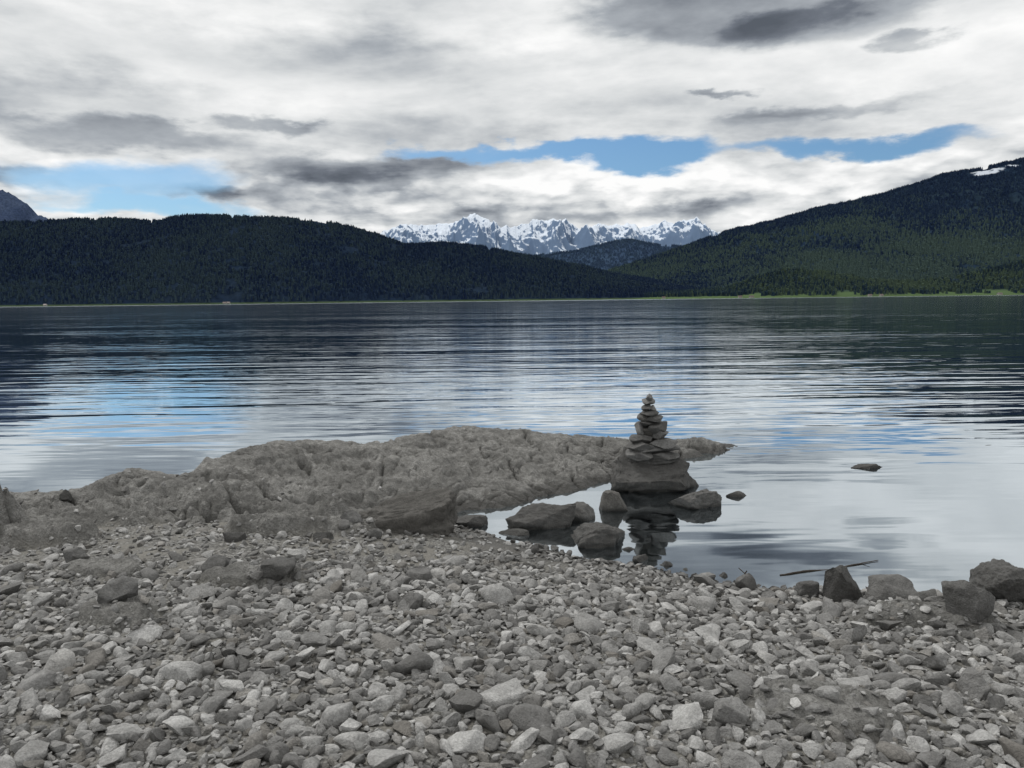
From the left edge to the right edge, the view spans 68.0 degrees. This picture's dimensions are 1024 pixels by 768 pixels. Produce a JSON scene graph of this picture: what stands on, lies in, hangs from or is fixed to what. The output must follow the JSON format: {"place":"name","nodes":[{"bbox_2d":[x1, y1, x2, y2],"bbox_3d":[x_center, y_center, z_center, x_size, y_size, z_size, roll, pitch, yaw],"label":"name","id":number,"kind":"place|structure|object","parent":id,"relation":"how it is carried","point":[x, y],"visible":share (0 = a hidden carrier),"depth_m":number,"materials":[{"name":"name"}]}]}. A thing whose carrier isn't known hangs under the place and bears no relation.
{"place":"outdoors","nodes":[
{"label":"outdoors","id":0,"kind":"place"},
{"bbox_2d":[0,189,46,221],"bbox_3d":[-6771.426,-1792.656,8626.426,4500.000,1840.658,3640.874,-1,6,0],"label":"peak","id":1,"kind":"structure","parent":0,"point":[12,207],"depth_m":8676.60,"materials":[{"name":"stone"}]},
{"bbox_2d":[0,218,653,306],"bbox_3d":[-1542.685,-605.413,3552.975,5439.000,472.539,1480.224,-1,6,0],"label":"hill","id":2,"kind":"structure","parent":0,"point":[235,297],"depth_m":2951.61,"materials":[{"name":"green plant"}]},
{"bbox_2d":[0,213,704,304],"bbox_3d":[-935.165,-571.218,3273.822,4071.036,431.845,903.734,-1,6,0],"label":"hill forest","id":3,"kind":"object","parent":2,"relation":"on","point":[587,281],"visible":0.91,"depth_m":3206.94,"materials":[{"name":"green plant"}]},
{"bbox_2d":[0,295,1023,591],"bbox_3d":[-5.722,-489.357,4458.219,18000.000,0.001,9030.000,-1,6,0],"label":"lake water","id":4,"kind":"structure","parent":0,"point":[804,405],"depth_m":15.44,"materials":[{"name":"liquid"}]},
{"bbox_2d":[573,501,594,521],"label":"wet rock","id":5,"kind":"object","parent":4,"relation":"in","point":[584,511],"visible":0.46,"depth_m":6.92,"materials":[{"name":"grey stone"}]},
{"bbox_2d":[599,490,627,511],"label":"wet rock","id":6,"kind":"object","parent":4,"relation":"in","point":[611,501],"visible":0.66,"depth_m":7.19,"materials":[{"name":"grey stone"}]},
{"bbox_2d":[668,489,721,508],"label":"wet rock","id":7,"kind":"object","parent":4,"relation":"in","point":[704,498],"visible":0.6,"depth_m":7.26,"materials":[{"name":"grey stone"}]},
{"bbox_2d":[726,491,745,496],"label":"wet rock","id":8,"kind":"object","parent":4,"relation":"in","point":[737,494],"visible":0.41,"depth_m":7.68,"materials":[{"name":"grey stone"}]},
{"bbox_2d":[780,560,877,574],"bbox_3d":[2.364,1.360,5.612,0.885,0.032,0.043,-3,7,-18],"label":"driftwood branch","id":9,"kind":"object","parent":4,"relation":"on","point":[822,569],"visible":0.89,"depth_m":5.57,"materials":[{"name":"brown wood"}]},
{"bbox_2d":[851,464,880,468],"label":"wet rock","id":10,"kind":"object","parent":4,"relation":"in","point":[864,466],"visible":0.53,"depth_m":8.87,"materials":[{"name":"grey stone"}]},
{"bbox_2d":[0,468,1023,767],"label":"pebble beach","id":11,"kind":"structure","parent":0,"point":[512,702],"depth_m":3.63,"materials":[{"name":"grey gravel"}]},
{"bbox_2d":[0,426,1023,767],"bbox_3d":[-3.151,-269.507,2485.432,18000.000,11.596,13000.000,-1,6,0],"label":"ground","id":12,"kind":"structure","parent":0,"point":[478,468],"depth_m":6.01,"materials":[{"name":"grey stone"}]},
{"bbox_2d":[59,489,72,502],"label":"shore rock","id":13,"kind":"object","parent":12,"relation":"on","point":[65,495],"visible":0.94,"depth_m":6.71,"materials":[{"name":"grey stone"}]},
{"bbox_2d":[62,547,89,562],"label":"shore rock","id":14,"kind":"object","parent":12,"relation":"on","point":[72,554],"visible":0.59,"depth_m":5.23,"materials":[{"name":"grey stone"}]},
{"bbox_2d":[97,575,138,603],"bbox_3d":[-2.232,1.188,4.288,0.149,0.170,0.209,2,7,20],"label":"shore rock","id":15,"kind":"object","parent":12,"relation":"on","point":[123,588],"visible":0.85,"depth_m":4.27,"materials":[{"name":"grey stone"}]},
{"bbox_2d":[201,554,230,571],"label":"shore rock","id":16,"kind":"object","parent":12,"relation":"on","point":[215,560],"visible":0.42,"depth_m":4.99,"materials":[{"name":"grey stone"}]},
{"bbox_2d":[222,532,246,542],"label":"shore rock","id":17,"kind":"object","parent":12,"relation":"on","point":[229,537],"visible":0.82,"depth_m":5.67,"materials":[{"name":"grey stone"}]},
{"bbox_2d":[257,557,296,580],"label":"shore rock","id":18,"kind":"object","parent":12,"relation":"on","point":[277,568],"visible":0.93,"depth_m":4.78,"materials":[{"name":"grey stone"}]},
{"bbox_2d":[313,532,333,541],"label":"shore rock","id":19,"kind":"object","parent":12,"relation":"on","point":[320,536],"visible":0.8,"depth_m":5.74,"materials":[{"name":"grey stone"}]},
{"bbox_2d":[340,510,362,523],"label":"shore rock","id":20,"kind":"object","parent":12,"relation":"on","point":[352,516],"visible":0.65,"depth_m":6.12,"materials":[{"name":"grey stone"}]},
{"bbox_2d":[363,528,382,538],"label":"shore rock","id":21,"kind":"object","parent":12,"relation":"on","point":[376,533],"visible":0.9,"depth_m":5.88,"materials":[{"name":"grey stone"}]},
{"bbox_2d":[359,488,457,535],"bbox_3d":[-0.894,1.128,6.381,0.886,0.470,0.472,-4,5,-2],"label":"boulder","id":22,"kind":"object","parent":12,"relation":"on","point":[429,511],"visible":0.68,"depth_m":6.23,"materials":[{"name":"grey stone"}]},
{"bbox_2d":[395,593,423,609],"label":"shore rock","id":23,"kind":"object","parent":12,"relation":"on","point":[414,600],"visible":0.62,"depth_m":4.33,"materials":[{"name":"stone"}]},
{"bbox_2d":[456,514,487,526],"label":"shore rock","id":24,"kind":"object","parent":12,"relation":"on","point":[479,520],"visible":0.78,"depth_m":6.76,"materials":[{"name":"grey stone"}]},
{"bbox_2d":[499,528,528,535],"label":"shore rock","id":25,"kind":"object","parent":12,"relation":"on","point":[518,532],"visible":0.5,"depth_m":6.52,"materials":[{"name":"grey stone"}]},
{"bbox_2d":[529,545,538,553],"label":"shore rock","id":26,"kind":"object","parent":12,"relation":"on","point":[534,549],"visible":0.62,"depth_m":5.90,"materials":[{"name":"grey stone"}]},
{"bbox_2d":[505,502,575,529],"bbox_3d":[0.256,1.244,6.791,0.644,0.345,0.383,-1,3,-3],"label":"wet rock","id":27,"kind":"object","parent":12,"relation":"on","point":[536,516],"visible":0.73,"depth_m":6.70,"materials":[{"name":"grey stone"}]},
{"bbox_2d":[571,522,624,547],"bbox_3d":[0.721,1.296,6.328,0.556,0.301,0.394,1,5,-9],"label":"wet rock","id":28,"kind":"object","parent":12,"relation":"on","point":[593,535],"visible":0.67,"depth_m":6.18,"materials":[{"name":"grey stone"}]},
{"bbox_2d":[622,547,633,550],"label":"shore rock","id":29,"kind":"object","parent":12,"relation":"on","point":[628,548],"visible":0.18,"depth_m":6.08,"materials":[{"name":"grey stone"}]},
{"bbox_2d":[632,554,647,562],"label":"shore rock","id":30,"kind":"object","parent":12,"relation":"on","point":[640,558],"visible":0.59,"depth_m":5.82,"materials":[{"name":"grey stone"}]},
{"bbox_2d":[610,394,698,492],"bbox_3d":[1.492,0.731,8.129,1.044,1.293,0.787,-1,6,0],"label":"rock cairn","id":31,"kind":"object","parent":12,"relation":"on","point":[648,460],"visible":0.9,"depth_m":7.92,"materials":[{"name":"stone"}]},
{"bbox_2d":[662,561,672,566],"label":"wet rock","id":32,"kind":"object","parent":12,"relation":"on","point":[666,563],"visible":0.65,"depth_m":5.71,"materials":[{"name":"grey stone"}]},
{"bbox_2d":[719,572,727,576],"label":"wet rock","id":33,"kind":"object","parent":12,"relation":"on","point":[723,574],"visible":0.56,"depth_m":5.48,"materials":[{"name":"grey stone"}]},
{"bbox_2d":[712,697,749,725],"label":"shore rock","id":34,"kind":"object","parent":12,"relation":"on","point":[735,710],"visible":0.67,"depth_m":3.14,"materials":[{"name":"stone"}]},
{"bbox_2d":[794,580,818,596],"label":"shore rock","id":35,"kind":"object","parent":12,"relation":"on","point":[809,588],"visible":0.61,"depth_m":5.00,"materials":[{"name":"grey stone"}]},
{"bbox_2d":[823,565,861,601],"bbox_3d":[2.139,1.319,4.917,0.236,0.370,0.244,-3,7,-19],"label":"shore rock","id":36,"kind":"object","parent":12,"relation":"on","point":[839,584],"visible":0.74,"depth_m":4.83,"materials":[{"name":"grey stone"}]},
{"bbox_2d":[865,574,917,600],"bbox_3d":[2.441,1.347,4.880,0.335,0.224,0.190,-3,3,12],"label":"shore rock","id":37,"kind":"object","parent":12,"relation":"on","point":[883,587],"visible":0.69,"depth_m":4.86,"materials":[{"name":"stone"}]},
{"bbox_2d":[917,588,936,601],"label":"shore rock","id":38,"kind":"object","parent":12,"relation":"on","point":[922,595],"visible":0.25,"depth_m":4.78,"materials":[{"name":"grey stone"}]},
{"bbox_2d":[941,580,994,623],"bbox_3d":[2.674,1.289,4.453,0.270,0.294,0.226,0,4,-17],"label":"shore rock","id":39,"kind":"object","parent":12,"relation":"on","point":[971,602],"visible":0.79,"depth_m":4.38,"materials":[{"name":"grey stone"}]},
{"bbox_2d":[956,667,991,700],"bbox_3d":[2.117,1.387,3.476,0.132,0.158,0.171,1,5,15],"label":"shore rock","id":40,"kind":"object","parent":12,"relation":"on","point":[972,682],"visible":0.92,"depth_m":3.44,"materials":[{"name":"stone"}]},
{"bbox_2d":[969,558,1023,601],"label":"shore rock","id":41,"kind":"object","parent":12,"relation":"on","point":[1000,579],"visible":0.55,"depth_m":4.89,"materials":[{"name":"grey stone"}]},
{"bbox_2d":[0,0,1023,232],"label":"sky","id":42,"kind":"structure","parent":0,"point":[378,116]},
{"bbox_2d":[380,213,720,254],"bbox_3d":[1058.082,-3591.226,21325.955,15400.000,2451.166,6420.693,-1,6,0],"label":"snowy mountains","id":43,"kind":"structure","parent":0,"point":[535,237],"depth_m":20604.08,"materials":[{"name":"white snow"}]},
{"bbox_2d":[547,241,672,269],"bbox_3d":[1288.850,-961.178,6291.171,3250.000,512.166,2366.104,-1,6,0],"label":"hill","id":44,"kind":"structure","parent":0,"point":[608,259],"depth_m":6151.98,"materials":[{"name":"green plant"}]},
{"bbox_2d":[537,237,682,268],"bbox_3d":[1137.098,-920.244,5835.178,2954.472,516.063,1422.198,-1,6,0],"label":"hill forest","id":45,"kind":"object","parent":44,"relation":"on","point":[601,262],"visible":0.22,"depth_m":6221.18,"materials":[{"name":"green plant"}]},
{"bbox_2d":[636,161,1023,287],"bbox_3d":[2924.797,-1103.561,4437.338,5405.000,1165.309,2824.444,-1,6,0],"label":"mountain","id":46,"kind":"structure","parent":0,"point":[1013,197],"depth_m":4217.14,"materials":[{"name":"green plant"}]},
{"bbox_2d":[607,157,1023,288],"bbox_3d":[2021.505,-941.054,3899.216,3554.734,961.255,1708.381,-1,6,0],"label":"mountain forest","id":47,"kind":"object","parent":46,"relation":"on","point":[687,271],"visible":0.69,"depth_m":3970.22,"materials":[{"name":"green plant"}]},
{"bbox_2d":[636,263,1023,298],"bbox_3d":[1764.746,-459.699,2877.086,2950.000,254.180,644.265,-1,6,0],"label":"lakeside hill","id":48,"kind":"structure","parent":0,"point":[848,293],"depth_m":2621.49,"materials":[{"name":"green plant"}]},
{"bbox_2d":[642,258,1023,297],"bbox_3d":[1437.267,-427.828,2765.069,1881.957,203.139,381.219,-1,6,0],"label":"lakeside hill forest","id":49,"kind":"object","parent":48,"relation":"on","point":[782,285],"visible":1,"depth_m":2757.13,"materials":[{"name":"green plant"}]}
]}

